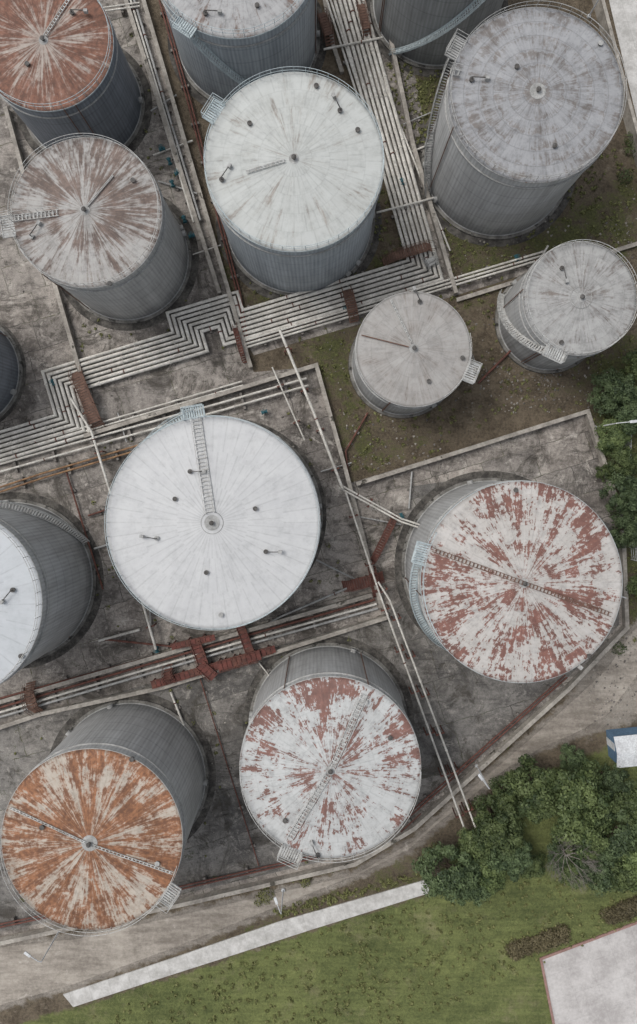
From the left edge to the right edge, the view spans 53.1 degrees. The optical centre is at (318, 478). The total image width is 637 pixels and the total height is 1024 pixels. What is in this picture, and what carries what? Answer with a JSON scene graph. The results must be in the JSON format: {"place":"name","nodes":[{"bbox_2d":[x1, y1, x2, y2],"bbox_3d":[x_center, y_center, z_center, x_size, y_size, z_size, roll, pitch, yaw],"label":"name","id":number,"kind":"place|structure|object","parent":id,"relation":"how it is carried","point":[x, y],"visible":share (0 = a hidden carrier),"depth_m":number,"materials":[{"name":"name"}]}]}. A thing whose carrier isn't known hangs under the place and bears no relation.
{"place":"outdoors","nodes":[
{"label":"outdoors","id":0,"kind":"place"},
{"bbox_2d":[0,0,636,1023],"bbox_3d":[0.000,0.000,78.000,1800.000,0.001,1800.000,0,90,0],"label":"ground","id":1,"kind":"structure","parent":0,"point":[514,998],"depth_m":78.00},
{"bbox_2d":[142,0,252,368],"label":"bund wall","id":2,"kind":"structure","parent":1,"relation":"on","point":[192,167],"depth_m":77.03,"materials":[{"name":"concrete"}]},
{"bbox_2d":[158,0,248,344],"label":"rusty pipeline","id":3,"kind":"object","parent":1,"relation":"on","point":[185,87],"visible":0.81,"depth_m":77.31,"materials":[{"name":"paint"}]},
{"bbox_2d":[161,0,326,108],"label":"storage tank","id":4,"kind":"object","parent":1,"relation":"on","point":[225,48],"visible":0.69,"depth_m":68.32,"materials":[{"name":"steel"},{"name":"paint"}]},
{"bbox_2d":[63,880,428,1006],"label":"footpath","id":5,"kind":"structure","parent":1,"relation":"on","point":[267,934],"depth_m":77.88,"materials":[{"name":"concrete"}]},
{"bbox_2d":[201,66,383,303],"bbox_3d":[-2.415,-31.537,70.150,20.307,15.699,20.307,0,90,0],"label":"storage tank","id":6,"kind":"object","parent":1,"relation":"on","point":[294,167],"visible":1,"depth_m":63.23,"materials":[{"name":"steel"},{"name":"paint"}]},
{"bbox_2d":[0,472,618,931],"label":"concrete apron","id":7,"kind":"object","parent":1,"relation":"on","point":[472,710],"visible":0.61,"depth_m":77.99,"materials":[{"name":"concrete"}]},
{"bbox_2d":[0,693,215,935],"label":"storage tank","id":8,"kind":"object","parent":7,"relation":"on","point":[106,813],"visible":1,"depth_m":64.32,"materials":[{"name":"metal"}]},
{"bbox_2d":[0,615,387,729],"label":"bund wall","id":9,"kind":"structure","parent":7,"relation":"on","point":[150,689],"depth_m":77.03,"materials":[{"name":"concrete"}]},
{"bbox_2d":[199,678,258,865],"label":"rusty pipeline","id":10,"kind":"object","parent":7,"relation":"on","point":[252,845],"visible":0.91,"depth_m":77.65,"materials":[{"name":"paint"}]},
{"bbox_2d":[0,675,567,927],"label":"rusty pipeline","id":11,"kind":"object","parent":7,"relation":"on","point":[205,880],"visible":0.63,"depth_m":77.33,"materials":[{"name":"paint"}]},
{"bbox_2d":[0,409,629,945],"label":"bund wall","id":12,"kind":"structure","parent":7,"relation":"on","point":[472,773],"depth_m":77.03,"materials":[{"name":"concrete"}]},
{"bbox_2d":[239,636,420,869],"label":"storage tank","id":13,"kind":"object","parent":7,"relation":"on","point":[330,763],"visible":1,"depth_m":65.36,"materials":[{"name":"painted steel"},{"name":"rust"}]},
{"bbox_2d":[394,471,622,682],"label":"storage tank","id":14,"kind":"object","parent":7,"relation":"on","point":[506,577],"visible":1,"depth_m":65.31,"materials":[{"name":"metal"}]},
{"bbox_2d":[0,0,621,936],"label":"concrete yard","id":15,"kind":"structure","parent":1,"relation":"on","point":[562,454],"depth_m":78.00,"materials":[{"name":"concrete"}]},
{"bbox_2d":[0,322,25,421],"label":"storage tank","id":16,"kind":"object","parent":15,"relation":"on","point":[12,371],"visible":1,"depth_m":77.18,"materials":[{"name":"metal"}]},
{"bbox_2d":[20,681,43,716],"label":"pipe crossover steps","id":17,"kind":"structure","parent":15,"relation":"on","point":[35,708],"depth_m":76.58,"materials":[{"name":"brown metal"}]},
{"bbox_2d":[3,106,87,384],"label":"bund wall","id":18,"kind":"structure","parent":15,"relation":"on","point":[58,294],"depth_m":77.03,"materials":[{"name":"concrete"}]},
{"bbox_2d":[0,492,103,683],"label":"storage tank","id":19,"kind":"object","parent":15,"relation":"on","point":[50,589],"visible":1,"depth_m":68.14,"materials":[{"name":"metal"}]},
{"bbox_2d":[0,445,138,492],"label":"ochre pipeline","id":20,"kind":"object","parent":15,"relation":"on","point":[69,470],"visible":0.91,"depth_m":77.31,"materials":[{"name":"paint"}]},
{"bbox_2d":[0,0,151,154],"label":"storage tank","id":21,"kind":"object","parent":15,"relation":"on","point":[71,67],"visible":0.96,"depth_m":66.83,"materials":[{"name":"steel"},{"name":"paint"}]},
{"bbox_2d":[0,652,163,698],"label":"channel pipeline","id":22,"kind":"object","parent":15,"relation":"on","point":[67,678],"visible":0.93,"depth_m":77.31,"materials":[{"name":"paint"}]},
{"bbox_2d":[66,472,103,588],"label":"feed pipeline","id":23,"kind":"object","parent":15,"relation":"on","point":[72,491],"visible":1,"depth_m":77.52,"materials":[{"name":"paint"}]},
{"bbox_2d":[68,365,106,430],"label":"pipe crossover steps","id":24,"kind":"structure","parent":15,"relation":"on","point":[76,374],"depth_m":76.58,"materials":[{"name":"brown metal"}]},
{"bbox_2d":[0,133,198,330],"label":"storage tank","id":25,"kind":"object","parent":15,"relation":"on","point":[100,230],"visible":1,"depth_m":64.34,"materials":[{"name":"metal"}]},
{"bbox_2d":[69,397,156,649],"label":"elevated pipeline","id":26,"kind":"object","parent":15,"relation":"on","point":[97,452],"visible":0.41,"depth_m":76.28,"materials":[{"name":"paint"}]},
{"bbox_2d":[0,380,242,454],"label":"pipeline bundle","id":27,"kind":"object","parent":15,"relation":"on","point":[176,400],"visible":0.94,"depth_m":77.31,"materials":[{"name":"paint"}]},
{"bbox_2d":[103,2,139,16],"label":"white pipeline","id":28,"kind":"object","parent":15,"relation":"on","point":[121,6],"visible":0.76,"depth_m":77.03,"materials":[{"name":"paint"}]},
{"bbox_2d":[105,638,181,647],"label":"rusty pipeline","id":29,"kind":"object","parent":15,"relation":"on","point":[125,641],"visible":0.81,"depth_m":77.40,"materials":[{"name":"paint"}]},
{"bbox_2d":[0,377,308,472],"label":"pipeline bundle","id":30,"kind":"object","parent":15,"relation":"on","point":[54,456],"visible":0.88,"depth_m":77.29,"materials":[{"name":"paint"}]},
{"bbox_2d":[128,0,200,222],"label":"white pipeline","id":31,"kind":"object","parent":15,"relation":"on","point":[154,67],"visible":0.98,"depth_m":77.28,"materials":[{"name":"paint"}]},
{"bbox_2d":[161,663,175,684],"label":"pipe crossover steps","id":32,"kind":"structure","parent":15,"relation":"on","point":[168,674],"depth_m":76.58,"materials":[{"name":"metal"}]},
{"bbox_2d":[124,0,221,294],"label":"bund wall","id":33,"kind":"structure","parent":15,"relation":"on","point":[174,152],"depth_m":77.03,"materials":[{"name":"concrete"}]},
{"bbox_2d":[0,592,372,703],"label":"pipe","id":34,"kind":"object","parent":15,"relation":"on","point":[250,629],"depth_m":77.03,"materials":[{"name":"metal"}]},
{"bbox_2d":[0,599,377,717],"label":"channel pipeline","id":35,"kind":"object","parent":15,"relation":"on","point":[54,691],"visible":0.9,"depth_m":77.28,"materials":[{"name":"paint"}]},
{"bbox_2d":[150,625,275,688],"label":"rusty walkway","id":36,"kind":"structure","parent":15,"relation":"on","point":[205,668],"depth_m":76.62,"materials":[{"name":"metal"}]},
{"bbox_2d":[104,403,325,629],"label":"storage tank","id":37,"kind":"object","parent":15,"relation":"on","point":[216,522],"visible":1,"depth_m":66.37,"materials":[{"name":"steel"},{"name":"paint"}]},
{"bbox_2d":[0,0,443,462],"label":"pipeline bundle","id":38,"kind":"object","parent":15,"relation":"on","point":[201,328],"visible":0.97,"depth_m":77.24,"materials":[{"name":"paint"}]},
{"bbox_2d":[84,362,384,614],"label":"bund wall","id":39,"kind":"structure","parent":15,"relation":"on","point":[315,366],"depth_m":77.03,"materials":[{"name":"concrete"}]},
{"bbox_2d":[232,323,246,362],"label":"pipe crossover steps","id":40,"kind":"structure","parent":15,"relation":"on","point":[236,335],"depth_m":76.58,"materials":[{"name":"metal"}]},
{"bbox_2d":[272,367,304,439],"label":"white pipeline","id":41,"kind":"object","parent":15,"relation":"on","point":[280,386],"visible":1,"depth_m":76.43,"materials":[{"name":"paint"}]},
{"bbox_2d":[270,587,350,621],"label":"drain pipeline","id":42,"kind":"object","parent":15,"relation":"on","point":[334,593],"visible":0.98,"depth_m":77.40,"materials":[{"name":"paint"}]},
{"bbox_2d":[278,329,343,489],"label":"elevated pipeline","id":43,"kind":"object","parent":15,"relation":"on","point":[287,350],"visible":1,"depth_m":75.47,"materials":[{"name":"paint"}]},
{"bbox_2d":[16,28,636,843],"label":"rubble","id":44,"kind":"object","parent":15,"relation":"on","point":[440,464],"visible":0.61,"depth_m":77.93,"materials":[{"name":"stone"}]},
{"bbox_2d":[341,571,383,591],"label":"pipe crossover steps","id":45,"kind":"structure","parent":15,"relation":"on","point":[368,585],"depth_m":76.93,"materials":[{"name":"metal"}]},
{"bbox_2d":[339,486,418,527],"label":"elevated pipeline","id":46,"kind":"object","parent":15,"relation":"on","point":[369,504],"visible":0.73,"depth_m":75.71,"materials":[{"name":"paint"}]},
{"bbox_2d":[253,740,510,906],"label":"shrub","id":47,"kind":"object","parent":15,"relation":"on","point":[304,881],"visible":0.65,"depth_m":77.59,"materials":[{"name":"green plant"}]},
{"bbox_2d":[370,512,396,562],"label":"pipe crossover steps","id":48,"kind":"structure","parent":15,"relation":"on","point":[377,552],"depth_m":76.73,"materials":[{"name":"metal"}]},
{"bbox_2d":[345,492,464,827],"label":"elevated pipeline","id":49,"kind":"object","parent":15,"relation":"on","point":[385,609],"visible":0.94,"depth_m":75.51,"materials":[{"name":"paint"}]},
{"bbox_2d":[377,581,475,827],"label":"elevated pipeline","id":50,"kind":"object","parent":15,"relation":"on","point":[425,695],"visible":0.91,"depth_m":75.51,"materials":[{"name":"paint"}]},
{"bbox_2d":[14,32,636,1023],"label":"weed patches","id":51,"kind":"object","parent":1,"relation":"on","point":[634,446],"visible":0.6,"depth_m":77.89,"materials":[{"name":"green plant"}]},
{"bbox_2d":[317,7,334,46],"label":"pipe crossover steps","id":52,"kind":"structure","parent":1,"relation":"on","point":[324,20],"depth_m":76.58,"materials":[{"name":"brown metal"}]},
{"bbox_2d":[323,0,343,74],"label":"bund wall","id":53,"kind":"structure","parent":1,"relation":"on","point":[338,61],"depth_m":77.53,"materials":[{"name":"concrete"}]},
{"bbox_2d":[348,286,482,418],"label":"storage tank","id":54,"kind":"object","parent":1,"relation":"on","point":[410,354],"visible":1,"depth_m":68.88,"materials":[{"name":"metal"}]},
{"bbox_2d":[363,0,507,77],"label":"storage tank","id":55,"kind":"object","parent":1,"relation":"on","point":[418,34],"visible":0.84,"depth_m":72.87,"materials":[{"name":"metal"}]},
{"bbox_2d":[411,841,481,902],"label":"broadleaf tree","id":56,"kind":"object","parent":1,"relation":"on","point":[447,880],"visible":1,"depth_m":73.47,"materials":[{"name":"green plant"}]},
{"bbox_2d":[451,862,490,907],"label":"broadleaf tree","id":57,"kind":"object","parent":1,"relation":"on","point":[471,894],"visible":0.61,"depth_m":73.98,"materials":[{"name":"green plant"}]},
{"bbox_2d":[455,816,495,865],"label":"broadleaf tree","id":58,"kind":"object","parent":1,"relation":"on","point":[478,852],"visible":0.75,"depth_m":74.22,"materials":[{"name":"green plant"}]},
{"bbox_2d":[476,855,506,894],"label":"broadleaf tree","id":59,"kind":"object","parent":1,"relation":"on","point":[492,880],"visible":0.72,"depth_m":74.17,"materials":[{"name":"green plant"}]},
{"bbox_2d":[471,793,526,856],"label":"broadleaf tree","id":60,"kind":"object","parent":1,"relation":"on","point":[493,828],"visible":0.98,"depth_m":73.44,"materials":[{"name":"green plant"}]},
{"bbox_2d":[484,827,532,882],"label":"broadleaf tree","id":61,"kind":"object","parent":1,"relation":"on","point":[516,863],"visible":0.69,"depth_m":74.04,"materials":[{"name":"green plant"}]},
{"bbox_2d":[488,775,528,818],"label":"broadleaf tree","id":62,"kind":"object","parent":1,"relation":"on","point":[504,796],"visible":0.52,"depth_m":74.67,"materials":[{"name":"green plant"}]},
{"bbox_2d":[414,0,626,246],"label":"storage tank","id":63,"kind":"object","parent":1,"relation":"on","point":[523,126],"visible":0.99,"depth_m":63.54,"materials":[{"name":"metal"}]},
{"bbox_2d":[500,753,563,824],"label":"broadleaf tree","id":64,"kind":"object","parent":1,"relation":"on","point":[544,788],"visible":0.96,"depth_m":72.85,"materials":[{"name":"green plant"}]},
{"bbox_2d":[504,923,571,961],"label":"hedge","id":65,"kind":"object","parent":1,"relation":"on","point":[523,947],"visible":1,"depth_m":77.50,"materials":[{"name":"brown plant"}]},
{"bbox_2d":[456,242,636,301],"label":"bund wall","id":66,"kind":"structure","parent":1,"relation":"on","point":[506,284],"depth_m":77.53,"materials":[{"name":"concrete"}]},
{"bbox_2d":[547,838,575,873],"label":"broadleaf tree","id":67,"kind":"object","parent":1,"relation":"on","point":[554,846],"visible":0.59,"depth_m":75.17,"materials":[{"name":"green plant"}]},
{"bbox_2d":[494,239,636,373],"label":"storage tank","id":68,"kind":"object","parent":1,"relation":"on","point":[562,307],"visible":1,"depth_m":68.30,"materials":[{"name":"metal"}]},
{"bbox_2d":[556,848,585,888],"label":"broadleaf tree","id":69,"kind":"object","parent":1,"relation":"on","point":[566,870],"visible":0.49,"depth_m":75.11,"materials":[{"name":"green plant"}]},
{"bbox_2d":[544,836,600,892],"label":"bare tree","id":70,"kind":"object","parent":1,"relation":"on","point":[568,855],"visible":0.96,"depth_m":72.29,"materials":[{"name":"plant"}]},
{"bbox_2d":[559,743,588,775],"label":"broadleaf tree","id":71,"kind":"object","parent":1,"relation":"on","point":[576,760],"visible":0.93,"depth_m":75.89,"materials":[{"name":"green plant"}]},
{"bbox_2d":[549,758,613,832],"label":"broadleaf tree","id":72,"kind":"object","parent":1,"relation":"on","point":[584,793],"visible":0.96,"depth_m":71.87,"materials":[{"name":"green plant"}]},
{"bbox_2d":[550,807,612,860],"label":"broadleaf tree","id":73,"kind":"object","parent":1,"relation":"on","point":[587,835],"visible":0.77,"depth_m":72.48,"materials":[{"name":"green plant"}]},
{"bbox_2d":[572,844,623,897],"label":"broadleaf tree","id":74,"kind":"object","parent":1,"relation":"on","point":[604,883],"visible":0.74,"depth_m":73.37,"materials":[{"name":"green plant"}]},
{"bbox_2d":[595,464,613,481],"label":"broadleaf tree","id":75,"kind":"object","parent":1,"relation":"on","point":[606,472],"visible":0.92,"depth_m":76.47,"materials":[{"name":"green plant"}]},
{"bbox_2d":[586,366,636,416],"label":"broadleaf tree","id":76,"kind":"object","parent":1,"relation":"on","point":[615,393],"visible":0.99,"depth_m":74.47,"materials":[{"name":"green plant"}]},
{"bbox_2d":[594,416,631,458],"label":"broadleaf tree","id":77,"kind":"object","parent":1,"relation":"on","point":[616,437],"visible":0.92,"depth_m":75.23,"materials":[{"name":"green plant"}]},
{"bbox_2d":[589,809,636,861],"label":"broadleaf tree","id":78,"kind":"object","parent":1,"relation":"on","point":[621,839],"visible":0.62,"depth_m":72.99,"materials":[{"name":"green plant"}]},
{"bbox_2d":[592,0,636,167],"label":"perimeter wall","id":79,"kind":"structure","parent":1,"relation":"on","point":[604,22],"depth_m":76.60,"materials":[{"name":"concrete"}]},
{"bbox_2d":[596,763,634,801],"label":"broadleaf tree","id":80,"kind":"object","parent":1,"relation":"on","point":[615,784],"visible":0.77,"depth_m":74.51,"materials":[{"name":"green plant"}]},
{"bbox_2d":[597,859,636,892],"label":"broadleaf tree","id":81,"kind":"object","parent":1,"relation":"on","point":[620,881],"visible":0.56,"depth_m":73.30,"materials":[{"name":"green plant"}]},
{"bbox_2d":[598,471,636,514],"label":"broadleaf tree","id":82,"kind":"object","parent":1,"relation":"on","point":[623,485],"visible":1,"depth_m":74.14,"materials":[{"name":"green plant"}]},
{"bbox_2d":[598,895,636,925],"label":"hedge","id":83,"kind":"object","parent":1,"relation":"on","point":[617,914],"visible":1,"depth_m":77.50,"materials":[{"name":"brown plant"}]},
{"bbox_2d":[599,131,635,656],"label":"shrub","id":84,"kind":"object","parent":1,"relation":"on","point":[627,176],"visible":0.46,"depth_m":77.42,"materials":[{"name":"green plant"}]},
{"bbox_2d":[605,446,636,476],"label":"broadleaf tree","id":85,"kind":"object","parent":1,"relation":"on","point":[626,460],"visible":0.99,"depth_m":74.83,"materials":[{"name":"green plant"}]},
{"bbox_2d":[606,727,636,767],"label":"site cabin","id":86,"kind":"object","parent":1,"relation":"on","point":[622,746],"visible":1,"depth_m":75.20,"materials":[{"name":"metal"}]},
{"bbox_2d":[609,779,636,826],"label":"broadleaf tree","id":87,"kind":"object","parent":1,"relation":"on","point":[628,803],"visible":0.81,"depth_m":73.97,"materials":[{"name":"green plant"}]},
{"bbox_2d":[610,509,636,548],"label":"broadleaf tree","id":88,"kind":"object","parent":1,"relation":"on","point":[628,521],"visible":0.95,"depth_m":74.56,"materials":[{"name":"green plant"}]},
{"bbox_2d":[611,397,636,434],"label":"broadleaf tree","id":89,"kind":"object","parent":1,"relation":"on","point":[628,427],"visible":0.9,"depth_m":74.67,"materials":[{"name":"green plant"}]},
{"bbox_2d":[618,348,636,383],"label":"broadleaf tree","id":90,"kind":"object","parent":1,"relation":"on","point":[631,357],"visible":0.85,"depth_m":74.68,"materials":[{"name":"green plant"}]},
{"bbox_2d":[619,836,636,891],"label":"broadleaf tree","id":91,"kind":"object","parent":1,"relation":"on","point":[630,864],"visible":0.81,"depth_m":72.99,"materials":[{"name":"green plant"}]},
{"bbox_2d":[625,575,636,594],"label":"broadleaf tree","id":92,"kind":"object","parent":1,"relation":"on","point":[632,590],"visible":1,"depth_m":75.56,"materials":[{"name":"green plant"}]},
{"bbox_2d":[0,628,636,1004],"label":"access road","id":93,"kind":"structure","parent":0,"point":[64,963],"depth_m":77.99,"materials":[{"name":"concrete"}]},
{"bbox_2d":[242,0,532,354],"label":"pipe rack pavement","id":94,"kind":"structure","parent":0,"point":[337,326],"depth_m":77.99,"materials":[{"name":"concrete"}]},
{"bbox_2d":[326,0,365,101],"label":"pipeline bundle","id":95,"kind":"object","parent":94,"relation":"on","point":[346,62],"visible":0.67,"depth_m":77.29,"materials":[{"name":"paint"}]},
{"bbox_2d":[341,285,358,322],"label":"pipe crossover steps","id":96,"kind":"structure","parent":94,"relation":"on","point":[348,292],"depth_m":76.58,"materials":[{"name":"brown metal"}]},
{"bbox_2d":[323,36,382,49],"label":"white pipeline","id":97,"kind":"object","parent":94,"relation":"on","point":[353,43],"visible":0.99,"depth_m":77.00,"materials":[{"name":"paint"}]},
{"bbox_2d":[356,0,370,39],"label":"pipe crossover steps","id":98,"kind":"structure","parent":94,"relation":"on","point":[362,16],"depth_m":76.58,"materials":[{"name":"brown metal"}]},
{"bbox_2d":[245,250,544,347],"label":"pipeline bundle","id":99,"kind":"object","parent":94,"relation":"on","point":[524,257],"visible":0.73,"depth_m":77.14,"materials":[{"name":"paint"}]},
{"bbox_2d":[376,197,433,213],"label":"white pipeline","id":100,"kind":"object","parent":94,"relation":"on","point":[404,205],"visible":1,"depth_m":76.80,"materials":[{"name":"paint"}]},
{"bbox_2d":[364,30,450,250],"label":"white pipeline","id":101,"kind":"object","parent":94,"relation":"on","point":[407,142],"visible":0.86,"depth_m":77.41,"materials":[{"name":"paint"}]},
{"bbox_2d":[382,240,434,265],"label":"pipe crossover steps","id":102,"kind":"structure","parent":94,"relation":"on","point":[413,251],"depth_m":76.58,"materials":[{"name":"brown metal"}]},
{"bbox_2d":[389,40,457,294],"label":"bund wall","id":103,"kind":"structure","parent":94,"relation":"on","point":[440,241],"depth_m":77.03,"materials":[{"name":"concrete"}]},
{"bbox_2d":[422,252,438,271],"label":"pipe crossover steps","id":104,"kind":"structure","parent":94,"relation":"on","point":[427,262],"depth_m":76.69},
{"bbox_2d":[520,852,545,879],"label":"broadleaf tree","id":105,"kind":"object","parent":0,"point":[536,869],"visible":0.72,"depth_m":75.75,"materials":[{"name":"green plant"}]},
{"bbox_2d":[539,921,636,1023],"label":"paved court","id":106,"kind":"object","parent":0,"point":[592,981],"visible":1,"depth_m":77.98,"materials":[{"name":"concrete"}]},
{"bbox_2d":[609,0,636,116],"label":"service road","id":107,"kind":"structure","parent":0,"point":[624,13],"depth_m":77.99,"materials":[{"name":"concrete"}]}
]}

